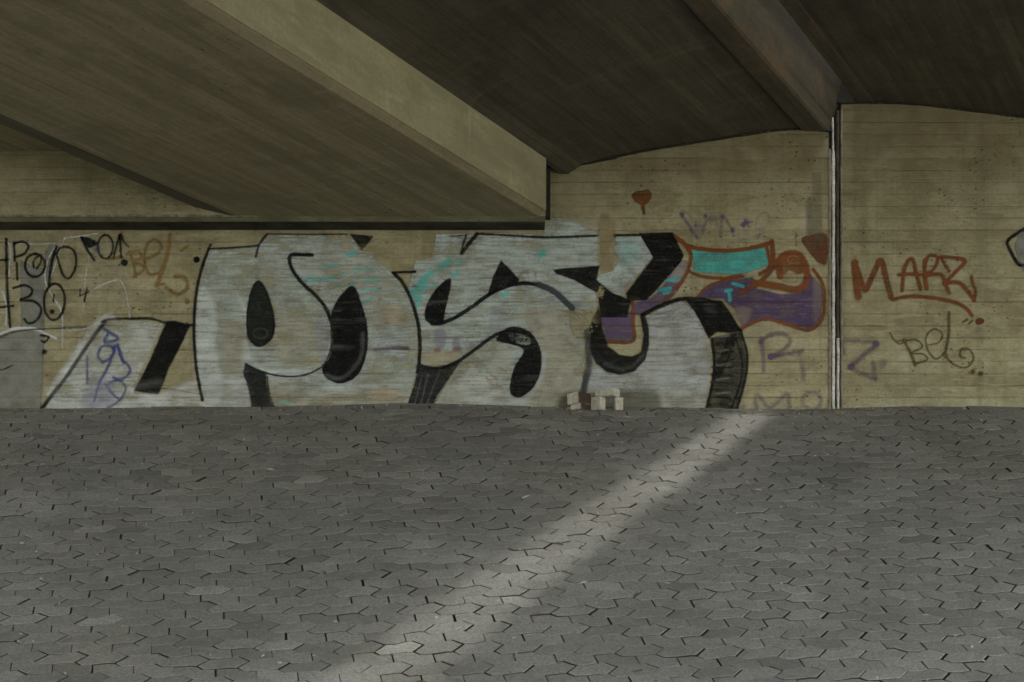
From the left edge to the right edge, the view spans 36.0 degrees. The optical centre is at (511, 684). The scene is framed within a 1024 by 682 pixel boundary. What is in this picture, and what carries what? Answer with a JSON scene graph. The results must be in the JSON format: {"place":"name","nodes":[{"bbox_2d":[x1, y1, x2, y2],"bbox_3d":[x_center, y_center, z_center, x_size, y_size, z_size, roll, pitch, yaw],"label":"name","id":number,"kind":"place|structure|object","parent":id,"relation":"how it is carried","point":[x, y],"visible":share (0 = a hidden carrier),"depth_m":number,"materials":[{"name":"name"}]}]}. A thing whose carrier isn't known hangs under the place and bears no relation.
{"place":"outdoors","nodes":[
{"label":"outdoors","id":0,"kind":"place"},
{"bbox_2d":[11,408,978,681],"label":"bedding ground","id":1,"kind":"structure","parent":0,"point":[253,586],"depth_m":9.63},
{"bbox_2d":[0,403,1023,681],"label":"pavement","id":2,"kind":"structure","parent":0,"point":[916,501],"depth_m":10.14,"materials":[{"name":"concrete"}]},
{"bbox_2d":[0,408,1006,414],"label":"ground edge","id":3,"kind":"object","parent":2,"relation":"on","point":[657,410],"visible":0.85,"depth_m":12.60,"materials":[{"name":"grey concrete"}]},
{"bbox_2d":[1,404,1023,681],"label":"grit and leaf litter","id":4,"kind":"object","parent":2,"relation":"on","point":[527,496],"visible":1,"depth_m":10.91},
{"bbox_2d":[570,403,590,409],"bbox_3d":[0.554,-2.219,12.615,0.114,0.046,0.144,0,0,42],"label":"brick","id":5,"kind":"object","parent":2,"relation":"on","point":[580,406],"visible":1,"depth_m":12.57,"materials":[{"name":"brick"}]},
{"bbox_2d":[567,391,590,404],"bbox_3d":[0.537,-2.285,12.606,0.153,0.091,0.129,0,-2,-44],"label":"brick","id":6,"kind":"object","parent":5,"relation":"on","point":[578,397],"visible":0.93,"depth_m":12.56,"materials":[{"name":"brick"}]},
{"bbox_2d":[591,396,605,409],"bbox_3d":[0.690,-2.251,12.619,0.088,0.109,0.094,0,0,36],"label":"concrete block","id":7,"kind":"object","parent":2,"relation":"on","point":[597,402],"depth_m":12.59,"materials":[{"name":"grey concrete"}]},
{"bbox_2d":[595,388,619,398],"bbox_3d":[0.765,-2.335,12.620,0.165,0.064,0.124,0,0,34],"label":"concrete block","id":8,"kind":"object","parent":7,"relation":"on","point":[606,393],"depth_m":12.58,"materials":[{"name":"grey concrete"}]},
{"bbox_2d":[613,397,622,409],"bbox_3d":[0.852,-2.249,12.634,0.068,0.105,0.084,0,0,-8],"label":"concrete block","id":9,"kind":"object","parent":2,"relation":"on","point":[617,403],"depth_m":12.60,"materials":[{"name":"grey concrete"}]},
{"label":"embankment","id":10,"kind":"structure","parent":0,"visible":0},
{"bbox_2d":[0,128,831,409],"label":"abutment wall","id":11,"kind":"structure","parent":10,"relation":"on","point":[694,274],"depth_m":12.70,"materials":[{"name":"concrete"}]},
{"bbox_2d":[0,0,842,229],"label":"bridge deck","id":12,"kind":"structure","parent":11,"relation":"on","point":[297,114],"depth_m":10.87,"materials":[{"name":"concrete"}]},
{"bbox_2d":[837,83,1023,408],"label":"abutment wall","id":13,"kind":"structure","parent":10,"relation":"on","point":[933,255],"depth_m":12.70,"materials":[{"name":"beige concrete"}]},
{"bbox_2d":[828,104,842,408],"bbox_3d":[2.607,-3.475,12.738,0.121,3.050,0.104,0,0,0],"label":"expansion joint","id":14,"kind":"object","parent":13,"relation":"attached to","point":[835,269],"visible":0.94,"depth_m":12.70,"materials":[{"name":"grey metal"}]},
{"bbox_2d":[779,0,1023,115],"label":"bridge deck","id":15,"kind":"structure","parent":13,"relation":"on","point":[967,54],"depth_m":11.48,"materials":[{"name":"concrete"}]}
]}

